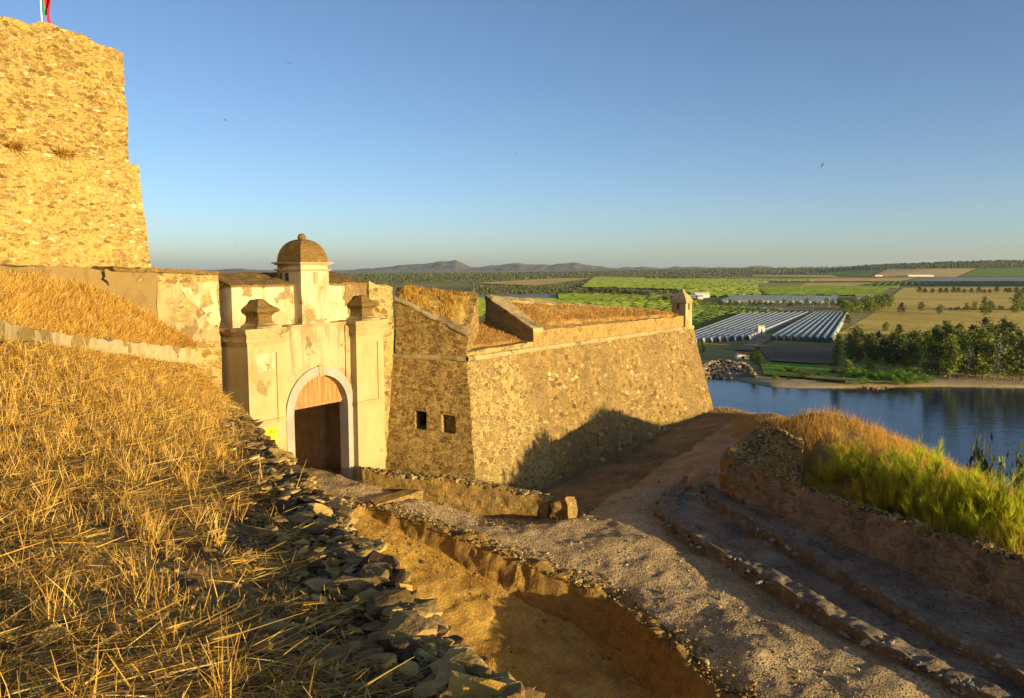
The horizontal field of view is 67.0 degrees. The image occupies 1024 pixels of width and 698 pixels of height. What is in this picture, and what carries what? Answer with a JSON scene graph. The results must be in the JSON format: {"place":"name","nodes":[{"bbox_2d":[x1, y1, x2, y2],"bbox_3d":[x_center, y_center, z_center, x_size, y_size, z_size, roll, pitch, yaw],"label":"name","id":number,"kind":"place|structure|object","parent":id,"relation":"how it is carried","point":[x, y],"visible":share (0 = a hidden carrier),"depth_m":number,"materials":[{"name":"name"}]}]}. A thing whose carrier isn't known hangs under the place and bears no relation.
{"place":"outdoors","nodes":[
{"label":"outdoors","id":0,"kind":"place"},
{"bbox_2d":[0,16,151,267],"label":"stone tower","id":1,"kind":"structure","parent":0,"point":[62,86],"depth_m":30.16,"materials":[{"name":"stone"}]},
{"bbox_2d":[0,135,28,156],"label":"weed tuft","id":2,"kind":"object","parent":1,"relation":"on","point":[13,145],"visible":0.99,"depth_m":28.41,"materials":[{"name":"plant"}]},
{"bbox_2d":[40,0,50,23],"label":"flagpole","id":3,"kind":"object","parent":1,"relation":"on","point":[45,7],"visible":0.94,"depth_m":31.24,"materials":[{"name":"white paint"}]},
{"bbox_2d":[51,143,81,162],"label":"weed tuft","id":4,"kind":"object","parent":1,"relation":"on","point":[72,154],"visible":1,"depth_m":30.10,"materials":[{"name":"plant"}]},
{"bbox_2d":[0,267,198,346],"bbox_3d":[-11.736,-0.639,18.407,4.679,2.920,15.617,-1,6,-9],"label":"bank grass","id":5,"kind":"structure","parent":0,"point":[119,324],"depth_m":20.97,"materials":[{"name":"plant"}]},
{"bbox_2d":[0,340,378,697],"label":"terrace ground","id":6,"kind":"structure","parent":0,"point":[171,565],"depth_m":4.45,"materials":[{"name":"soil"}]},
{"bbox_2d":[0,321,195,364],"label":"retaining wall","id":7,"kind":"structure","parent":6,"relation":"on","point":[174,352],"depth_m":19.64,"materials":[{"name":"stone"}]},
{"bbox_2d":[0,343,382,697],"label":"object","id":8,"kind":"object","parent":6,"relation":"on","point":[194,584],"visible":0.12,"depth_m":4.24,"materials":[{"name":"plant"}]},
{"bbox_2d":[0,332,473,697],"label":"dry straw","id":9,"kind":"object","parent":6,"relation":"on","point":[198,400],"visible":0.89,"depth_m":5.78,"materials":[{"name":"plant"}]},
{"bbox_2d":[248,638,275,652],"bbox_3d":[-1.135,1.359,3.515,0.113,0.053,0.177,-3,7,-29],"label":"loose stone","id":10,"kind":"object","parent":6,"relation":"on","point":[264,642],"visible":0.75,"depth_m":3.50,"materials":[{"name":"stone"}]},
{"bbox_2d":[213,260,769,270],"bbox_3d":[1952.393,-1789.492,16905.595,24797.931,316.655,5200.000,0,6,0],"label":"mountains","id":11,"kind":"structure","parent":0,"point":[454,265],"depth_m":15750.77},
{"bbox_2d":[352,506,654,697],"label":"ditch ground","id":12,"kind":"structure","parent":0,"point":[485,632],"depth_m":23.27,"materials":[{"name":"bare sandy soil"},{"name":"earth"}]},
{"bbox_2d":[0,264,222,393],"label":"curtain wall","id":13,"kind":"structure","parent":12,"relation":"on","point":[186,300],"depth_m":25.69,"materials":[{"name":"paint"}]},
{"bbox_2d":[192,383,544,697],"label":"slate wall","id":14,"kind":"structure","parent":12,"relation":"on","point":[395,612],"depth_m":4.23,"materials":[{"name":"stone"}]},
{"bbox_2d":[311,645,348,667],"bbox_3d":[-0.809,1.378,3.456,0.157,0.055,0.153,4,7,34],"label":"loose stone","id":15,"kind":"object","parent":14,"relation":"on","point":[327,655],"visible":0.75,"depth_m":3.44,"materials":[{"name":"stone"}]},
{"bbox_2d":[356,518,646,697],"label":"ditch stones","id":16,"kind":"object","parent":12,"relation":"on","point":[423,562],"visible":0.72,"depth_m":24.42,"materials":[{"name":"stone"}]},
{"bbox_2d":[341,497,766,697],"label":"ditch retaining wall","id":17,"kind":"structure","parent":12,"relation":"on","point":[660,662],"depth_m":23.72,"materials":[{"name":"stone"}]},
{"bbox_2d":[0,0,1023,269],"label":"sky","id":18,"kind":"structure","parent":0,"point":[661,134],"materials":[{"name":"blue"}]},
{"bbox_2d":[478,294,556,297],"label":"field","id":19,"kind":"structure","parent":0,"point":[536,296],"depth_m":1212.62,"materials":[{"name":"plant"}]},
{"bbox_2d":[480,278,590,285],"bbox_3d":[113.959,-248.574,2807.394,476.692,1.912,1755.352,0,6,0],"label":"field","id":20,"kind":"structure","parent":0,"point":[535,282],"depth_m":2566.92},
{"bbox_2d":[205,261,1023,377],"bbox_3d":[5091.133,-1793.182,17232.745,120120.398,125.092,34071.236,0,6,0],"label":"farmland","id":21,"kind":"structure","parent":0,"point":[722,350],"depth_m":1325.71,"materials":[{"name":"plant"}]},
{"bbox_2d":[339,259,1023,293],"bbox_3d":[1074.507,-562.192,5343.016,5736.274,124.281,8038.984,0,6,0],"label":"woodland","id":22,"kind":"object","parent":21,"relation":"on","point":[501,276],"visible":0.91,"depth_m":4881.68,"materials":[{"name":"plant"}]},
{"bbox_2d":[696,312,764,342],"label":"polytunnel","id":23,"kind":"structure","parent":21,"relation":"on","point":[723,328],"depth_m":550.11,"materials":[{"name":"plastic"}]},
{"bbox_2d":[699,312,770,342],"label":"polytunnel","id":24,"kind":"structure","parent":21,"relation":"on","point":[703,339],"depth_m":539.35,"materials":[{"name":"plastic"}]},
{"bbox_2d":[707,312,777,342],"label":"polytunnel","id":25,"kind":"structure","parent":21,"relation":"on","point":[711,339],"depth_m":538.80,"materials":[{"name":"plastic"}]},
{"bbox_2d":[715,312,783,341],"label":"polytunnel","id":26,"kind":"structure","parent":21,"relation":"on","point":[719,338],"depth_m":541.80,"materials":[{"name":"plastic"}]},
{"bbox_2d":[723,311,789,341],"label":"polytunnel","id":27,"kind":"structure","parent":21,"relation":"on","point":[727,338],"depth_m":542.75,"materials":[{"name":"plastic"}]},
{"bbox_2d":[730,311,796,340],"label":"polytunnel","id":28,"kind":"structure","parent":21,"relation":"on","point":[734,338],"depth_m":537.56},
{"bbox_2d":[745,311,808,339],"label":"polytunnel","id":29,"kind":"structure","parent":21,"relation":"on","point":[767,329],"depth_m":568.74,"materials":[{"name":"plastic"}]},
{"bbox_2d":[721,299,835,302],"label":"polytunnel","id":30,"kind":"structure","parent":21,"relation":"on","point":[765,300],"depth_m":1003.80,"materials":[{"name":"plastic"}]},
{"bbox_2d":[769,311,816,339],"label":"polytunnel","id":31,"kind":"structure","parent":21,"relation":"on","point":[774,335],"depth_m":541.19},
{"bbox_2d":[776,311,820,339],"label":"polytunnel","id":32,"kind":"structure","parent":21,"relation":"on","point":[783,334],"depth_m":539.39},
{"bbox_2d":[783,311,824,340],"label":"polytunnel","id":33,"kind":"structure","parent":21,"relation":"on","point":[787,337],"depth_m":537.82,"materials":[{"name":"plastic"}]},
{"bbox_2d":[790,311,828,340],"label":"polytunnel","id":34,"kind":"structure","parent":21,"relation":"on","point":[794,337],"depth_m":536.63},
{"bbox_2d":[798,311,832,340],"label":"polytunnel","id":35,"kind":"structure","parent":21,"relation":"on","point":[803,336],"depth_m":538.21,"materials":[{"name":"plastic"}]},
{"bbox_2d":[805,311,836,341],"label":"polytunnel","id":36,"kind":"structure","parent":21,"relation":"on","point":[810,336],"depth_m":529.65,"materials":[{"name":"plastic"}]},
{"bbox_2d":[812,311,839,341],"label":"polytunnel","id":37,"kind":"structure","parent":21,"relation":"on","point":[820,333],"depth_m":531.15,"materials":[{"name":"plastic"}]},
{"bbox_2d":[820,311,844,341],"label":"polytunnel","id":38,"kind":"structure","parent":21,"relation":"on","point":[827,334],"depth_m":535.30,"materials":[{"name":"plastic"}]},
{"bbox_2d":[829,332,844,365],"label":"tree","id":39,"kind":"object","parent":21,"relation":"on","point":[838,346],"visible":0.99,"depth_m":339.18,"materials":[{"name":"green plant"}]},
{"bbox_2d":[850,339,866,362],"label":"tree","id":40,"kind":"object","parent":21,"relation":"on","point":[858,349],"visible":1,"depth_m":354.24,"materials":[{"name":"green plant"}]},
{"bbox_2d":[866,342,885,361],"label":"tree","id":41,"kind":"object","parent":21,"relation":"on","point":[878,349],"visible":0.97,"depth_m":353.85,"materials":[{"name":"green plant"}]},
{"bbox_2d":[882,339,907,365],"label":"tree","id":42,"kind":"object","parent":21,"relation":"on","point":[894,349],"visible":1,"depth_m":340.24,"materials":[{"name":"green plant"}]},
{"bbox_2d":[904,340,919,365],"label":"tree","id":43,"kind":"object","parent":21,"relation":"on","point":[912,351],"visible":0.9,"depth_m":341.44,"materials":[{"name":"green plant"}]},
{"bbox_2d":[919,335,942,374],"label":"tree","id":44,"kind":"object","parent":21,"relation":"on","point":[929,344],"visible":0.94,"depth_m":314.79,"materials":[{"name":"green plant"}]},
{"bbox_2d":[930,343,946,376],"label":"tree","id":45,"kind":"object","parent":21,"relation":"on","point":[938,352],"visible":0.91,"depth_m":312.00,"materials":[{"name":"green plant"}]},
{"bbox_2d":[297,423,957,697],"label":"gravel road","id":46,"kind":"structure","parent":0,"point":[699,465],"depth_m":23.89,"materials":[{"name":"gravel"}]},
{"bbox_2d":[218,272,390,478],"bbox_3d":[-9.691,1.344,31.267,6.351,8.889,7.194,4,7,34],"label":"gatehouse","id":47,"kind":"object","parent":46,"relation":"on","point":[313,394],"visible":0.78,"depth_m":30.12,"materials":[{"name":"paint"}]},
{"bbox_2d":[240,299,281,328],"bbox_3d":[-8.991,-1.271,27.529,1.080,1.020,1.080,4,7,34],"label":"finial","id":48,"kind":"object","parent":47,"relation":"on","point":[259,313],"visible":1,"depth_m":27.28,"materials":[{"name":"stone"}]},
{"bbox_2d":[271,233,332,323],"bbox_3d":[-8.081,-2.710,29.893,1.646,3.484,1.650,4,7,34],"label":"domed turret","id":49,"kind":"object","parent":47,"relation":"on","point":[302,263],"visible":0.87,"depth_m":29.39,"materials":[{"name":"paint"}]},
{"bbox_2d":[346,295,379,320],"bbox_3d":[-6.163,-1.704,31.714,1.080,1.020,1.080,4,7,34],"label":"finial","id":50,"kind":"object","parent":47,"relation":"on","point":[361,307],"visible":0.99,"depth_m":31.46,"materials":[{"name":"stone"}]},
{"bbox_2d":[365,281,393,457],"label":"rubble link wall","id":51,"kind":"structure","parent":46,"relation":"on","point":[381,295],"depth_m":33.35,"materials":[{"name":"stone"}]},
{"bbox_2d":[369,489,422,509],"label":"threshold slab","id":52,"kind":"structure","parent":46,"relation":"on","point":[401,495],"depth_m":29.41,"materials":[{"name":"stone"}]},
{"bbox_2d":[362,467,577,519],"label":"wall","id":53,"kind":"structure","parent":46,"relation":"on","point":[492,499],"depth_m":29.75,"materials":[{"name":"stone"}]},
{"bbox_2d":[362,478,870,697],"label":"cobble scatter","id":54,"kind":"object","parent":46,"relation":"on","point":[846,648],"visible":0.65,"depth_m":23.24,"materials":[{"name":"stone"}]},
{"bbox_2d":[651,478,1015,697],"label":"kerb rubble","id":55,"kind":"object","parent":46,"relation":"on","point":[957,680],"visible":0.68,"depth_m":20.58,"materials":[{"name":"stone"}]},
{"bbox_2d":[655,475,1014,697],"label":"stone kerb","id":56,"kind":"structure","parent":46,"relation":"on","point":[790,593],"depth_m":22.05,"materials":[{"name":"stone"}]},
{"bbox_2d":[478,405,783,526],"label":"verge ground","id":57,"kind":"structure","parent":0,"point":[602,475],"depth_m":37.44,"materials":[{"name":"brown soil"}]},
{"bbox_2d":[386,284,712,490],"bbox_3d":[3.944,1.164,45.620,29.309,10.356,18.852,-3,7,-30],"label":"bastion","id":58,"kind":"object","parent":57,"relation":"on","point":[527,393],"visible":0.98,"depth_m":36.30,"materials":[{"name":"beige stone"}]},
{"bbox_2d":[670,289,693,329],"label":"sentry box","id":59,"kind":"object","parent":58,"relation":"on","point":[681,301],"visible":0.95,"depth_m":49.62,"materials":[{"name":"beige paint"}]},
{"bbox_2d":[692,305,766,330],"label":"field","id":60,"kind":"structure","parent":0,"point":[697,327],"depth_m":714.97,"materials":[{"name":"plant"}]},
{"bbox_2d":[734,337,768,349],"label":"field","id":61,"kind":"structure","parent":0,"point":[754,344],"depth_m":438.80,"materials":[{"name":"soil"}]},
{"bbox_2d":[731,305,831,311],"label":"field","id":62,"kind":"structure","parent":0,"point":[793,308],"depth_m":862.93,"materials":[{"name":"soil"}]},
{"bbox_2d":[758,345,837,363],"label":"field","id":63,"kind":"structure","parent":0,"point":[809,353],"depth_m":392.89,"materials":[{"name":"soil"}]},
{"bbox_2d":[760,362,847,380],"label":"field","id":64,"kind":"structure","parent":0,"point":[774,368],"depth_m":326.62,"materials":[{"name":"plant"}]},
{"bbox_2d":[802,283,873,285],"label":"field","id":65,"kind":"structure","parent":0,"point":[830,284],"depth_m":2131.91,"materials":[{"name":"soil"}]},
{"bbox_2d":[676,466,1023,697],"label":"ledge ground","id":66,"kind":"structure","parent":0,"point":[984,620],"depth_m":23.32,"materials":[{"name":"soil"}]},
{"bbox_2d":[701,484,1023,691],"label":"stone kerb","id":67,"kind":"structure","parent":66,"relation":"on","point":[890,601],"depth_m":22.54,"materials":[{"name":"stone"}]},
{"bbox_2d":[719,419,1023,620],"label":"parapet wall","id":68,"kind":"structure","parent":66,"relation":"on","point":[760,460],"depth_m":25.58,"materials":[{"name":"stone"}]},
{"bbox_2d":[820,269,884,275],"bbox_3d":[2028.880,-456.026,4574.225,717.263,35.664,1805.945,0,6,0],"label":"field","id":69,"kind":"structure","parent":0,"point":[866,272],"depth_m":4573.57,"materials":[{"name":"plant"}]},
{"bbox_2d":[798,278,912,280],"bbox_3d":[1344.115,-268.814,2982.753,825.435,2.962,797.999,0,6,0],"label":"field","id":70,"kind":"structure","parent":0,"point":[859,279],"depth_m":3009.01,"materials":[{"name":"soil"}]},
{"bbox_2d":[706,377,1023,490],"bbox_3d":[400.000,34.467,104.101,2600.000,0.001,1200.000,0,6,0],"label":"river water","id":71,"kind":"structure","parent":0,"point":[951,416],"depth_m":250.69,"materials":[{"name":"blue liquid"}]},
{"bbox_2d":[711,370,1023,387],"bbox_3d":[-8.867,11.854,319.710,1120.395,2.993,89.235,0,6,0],"label":"river bank","id":72,"kind":"structure","parent":0,"point":[937,382],"depth_m":300.54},
{"bbox_2d":[702,359,756,378],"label":"rock heap","id":73,"kind":"object","parent":72,"relation":"on","point":[729,367],"visible":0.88,"depth_m":332.58,"materials":[{"name":"stone"}]},
{"bbox_2d":[938,334,966,378],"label":"tree","id":74,"kind":"object","parent":72,"relation":"on","point":[952,346],"visible":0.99,"depth_m":305.31,"materials":[{"name":"green plant"}]},
{"bbox_2d":[945,328,975,377],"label":"tree","id":75,"kind":"object","parent":72,"relation":"on","point":[958,334],"visible":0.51,"depth_m":308.42,"materials":[{"name":"green plant"}]},
{"bbox_2d":[959,344,976,378],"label":"tree","id":76,"kind":"object","parent":72,"relation":"on","point":[967,352],"visible":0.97,"depth_m":305.80,"materials":[{"name":"green plant"}]},
{"bbox_2d":[968,336,988,377],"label":"tree","id":77,"kind":"object","parent":72,"relation":"on","point":[976,345],"visible":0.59,"depth_m":308.74,"materials":[{"name":"green plant"}]},
{"bbox_2d":[972,331,997,380],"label":"tree","id":78,"kind":"object","parent":72,"relation":"on","point":[986,335],"visible":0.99,"depth_m":302.91,"materials":[{"name":"green plant"}]},
{"bbox_2d":[983,335,1008,380],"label":"tree","id":79,"kind":"object","parent":72,"relation":"on","point":[999,346],"visible":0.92,"depth_m":302.61,"materials":[{"name":"green plant"}]},
{"bbox_2d":[999,343,1013,380],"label":"tree","id":80,"kind":"object","parent":72,"relation":"on","point":[1006,366],"visible":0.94,"depth_m":303.37,"materials":[{"name":"green plant"}]},
{"bbox_2d":[1002,332,1023,380],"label":"tree","id":81,"kind":"object","parent":72,"relation":"on","point":[1014,339],"visible":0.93,"depth_m":302.73,"materials":[{"name":"green plant"}]},
{"bbox_2d":[718,402,1023,539],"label":"hillside","id":82,"kind":"structure","parent":0,"point":[738,431],"depth_m":32.12,"materials":[{"name":"plant"}]},
{"bbox_2d":[812,445,843,488],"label":"broom bush","id":83,"kind":"object","parent":82,"relation":"on","point":[834,476],"visible":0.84,"depth_m":28.36,"materials":[{"name":"green plant"}]},
{"bbox_2d":[827,437,855,458],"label":"broom bush","id":84,"kind":"object","parent":82,"relation":"on","point":[840,449],"visible":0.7,"depth_m":30.09,"materials":[{"name":"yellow plant"}]},
{"bbox_2d":[826,439,886,485],"bbox_3d":[12.293,4.029,27.752,1.838,1.767,1.932,-1,6,-7],"label":"broom bush","id":85,"kind":"object","parent":82,"relation":"on","point":[855,466],"visible":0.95,"depth_m":27.49,"materials":[{"name":"green plant"}]},
{"bbox_2d":[839,463,901,510],"bbox_3d":[12.327,5.028,26.419,2.017,2.113,1.926,1,6,9],"label":"broom bush","id":86,"kind":"object","parent":82,"relation":"on","point":[873,499],"visible":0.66,"depth_m":26.50,"materials":[{"name":"green plant"}]},
{"bbox_2d":[859,447,906,503],"bbox_3d":[12.884,4.391,26.823,1.574,2.253,2.264,3,7,28],"label":"broom bush","id":87,"kind":"object","parent":82,"relation":"on","point":[884,473],"visible":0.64,"depth_m":26.74,"materials":[{"name":"green plant"}]},
{"bbox_2d":[791,465,1023,566],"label":"parapet brush","id":88,"kind":"object","parent":82,"relation":"on","point":[805,482],"visible":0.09,"depth_m":24.50,"materials":[{"name":"plant"}]},
{"bbox_2d":[877,461,944,519],"bbox_3d":[13.438,5.010,26.051,2.194,2.522,2.299,-4,7,-37],"label":"broom bush","id":89,"kind":"object","parent":82,"relation":"on","point":[897,507],"visible":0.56,"depth_m":25.98,"materials":[{"name":"green plant"}]},
{"bbox_2d":[888,431,962,500],"bbox_3d":[14.327,4.060,26.697,2.592,2.639,2.466,-3,7,-29],"label":"broom bush","id":90,"kind":"object","parent":82,"relation":"on","point":[936,461],"visible":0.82,"depth_m":26.39,"materials":[{"name":"green plant"}]},
{"bbox_2d":[899,472,955,523],"bbox_3d":[13.726,5.083,25.662,1.792,2.252,2.577,2,6,22],"label":"broom bush","id":91,"kind":"object","parent":82,"relation":"on","point":[905,505],"visible":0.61,"depth_m":25.22,"materials":[{"name":"green plant"}]},
{"bbox_2d":[915,485,969,533],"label":"broom bush","id":92,"kind":"object","parent":82,"relation":"on","point":[931,511],"visible":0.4,"depth_m":24.64,"materials":[{"name":"green plant"}]},
{"bbox_2d":[900,452,991,526],"bbox_3d":[14.044,4.645,25.208,2.550,2.635,1.772,1,6,6],"label":"broom bush","id":93,"kind":"object","parent":82,"relation":"on","point":[956,494],"visible":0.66,"depth_m":24.97,"materials":[{"name":"green plant"}]},
{"bbox_2d":[911,494,1013,537],"bbox_3d":[13.980,5.459,24.048,2.781,2.136,1.933,2,6,14],"label":"broom bush","id":94,"kind":"object","parent":82,"relation":"on","point":[962,519],"visible":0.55,"depth_m":23.82,"materials":[{"name":"green plant"}]},
{"bbox_2d":[965,419,988,473],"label":"tree","id":95,"kind":"object","parent":82,"relation":"on","point":[975,454],"visible":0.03,"depth_m":63.25,"materials":[{"name":"green plant"}]},
{"bbox_2d":[954,508,1012,547],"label":"broom bush","id":96,"kind":"object","parent":82,"relation":"on","point":[1001,527],"visible":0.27,"depth_m":22.95,"materials":[{"name":"green plant"}]},
{"bbox_2d":[948,458,1023,524],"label":"broom bush","id":97,"kind":"object","parent":82,"relation":"on","point":[976,500],"visible":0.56,"depth_m":24.58,"materials":[{"name":"green plant"}]},
{"bbox_2d":[978,433,995,480],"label":"tree","id":98,"kind":"object","parent":82,"relation":"on","point":[986,465],"visible":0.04,"depth_m":61.15,"materials":[{"name":"green plant"}]},
{"bbox_2d":[960,467,1023,535],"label":"broom bush","id":99,"kind":"object","parent":82,"relation":"on","point":[1004,501],"visible":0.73,"depth_m":23.82,"materials":[{"name":"green plant"}]},
{"bbox_2d":[984,503,1023,551],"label":"broom bush","id":100,"kind":"object","parent":82,"relation":"on","point":[1013,536],"visible":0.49,"depth_m":22.67,"materials":[{"name":"green plant"}]},
{"bbox_2d":[995,488,1023,528],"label":"broom bush","id":101,"kind":"object","parent":82,"relation":"on","point":[1021,513],"visible":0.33,"depth_m":23.37,"materials":[{"name":"green plant"}]},
{"bbox_2d":[999,520,1023,554],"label":"broom bush","id":102,"kind":"object","parent":82,"relation":"on","point":[1018,531],"visible":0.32,"depth_m":22.24,"materials":[{"name":"green plant"}]},
{"bbox_2d":[1005,443,1023,491],"bbox_3d":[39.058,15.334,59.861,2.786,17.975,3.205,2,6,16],"label":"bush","id":103,"kind":"object","parent":82,"relation":"on","point":[1019,466],"visible":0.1,"depth_m":59.36,"materials":[{"name":"green plant"}]},
{"bbox_2d":[845,360,933,381],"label":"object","id":104,"kind":"structure","parent":0,"point":[881,366],"depth_m":330.11,"materials":[{"name":"plant"}]},
{"bbox_2d":[878,268,975,276],"bbox_3d":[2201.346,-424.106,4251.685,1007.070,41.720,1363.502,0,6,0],"label":"field","id":105,"kind":"structure","parent":0,"point":[945,272],"depth_m":4158.95,"materials":[{"name":"soil"}]},
{"bbox_2d":[839,309,1023,335],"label":"field","id":106,"kind":"structure","parent":0,"point":[923,320],"depth_m":667.57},
{"bbox_2d":[864,282,1020,285],"bbox_3d":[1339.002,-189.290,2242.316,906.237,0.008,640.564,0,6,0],"label":"field","id":107,"kind":"structure","parent":0,"point":[914,284],"depth_m":2133.41,"materials":[{"name":"plant"}]},
{"bbox_2d":[874,287,1023,308],"bbox_3d":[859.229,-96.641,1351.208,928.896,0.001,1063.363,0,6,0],"label":"field","id":108,"kind":"structure","parent":0,"point":[910,298],"depth_m":1131.99,"materials":[{"name":"soil"}]},
{"bbox_2d":[908,277,1023,280],"bbox_3d":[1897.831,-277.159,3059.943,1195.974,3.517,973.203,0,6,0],"label":"field","id":109,"kind":"structure","parent":0,"point":[980,279],"depth_m":2992.92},
{"bbox_2d":[960,268,1023,276],"bbox_3d":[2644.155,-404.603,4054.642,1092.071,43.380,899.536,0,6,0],"label":"field","id":110,"kind":"structure","parent":0,"point":[998,272],"depth_m":4057.87,"materials":[{"name":"plant"}]},
{"bbox_3d":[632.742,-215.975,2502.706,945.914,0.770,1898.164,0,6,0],"label":"field","id":111,"kind":"structure","parent":0,"visible":0},
{"bbox_2d":[478,278,1023,329],"bbox_3d":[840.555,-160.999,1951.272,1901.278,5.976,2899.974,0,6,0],"label":"crop rows","id":112,"kind":"object","parent":111,"relation":"on","point":[719,287],"visible":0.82,"depth_m":1442.59,"materials":[{"name":"green plant"}]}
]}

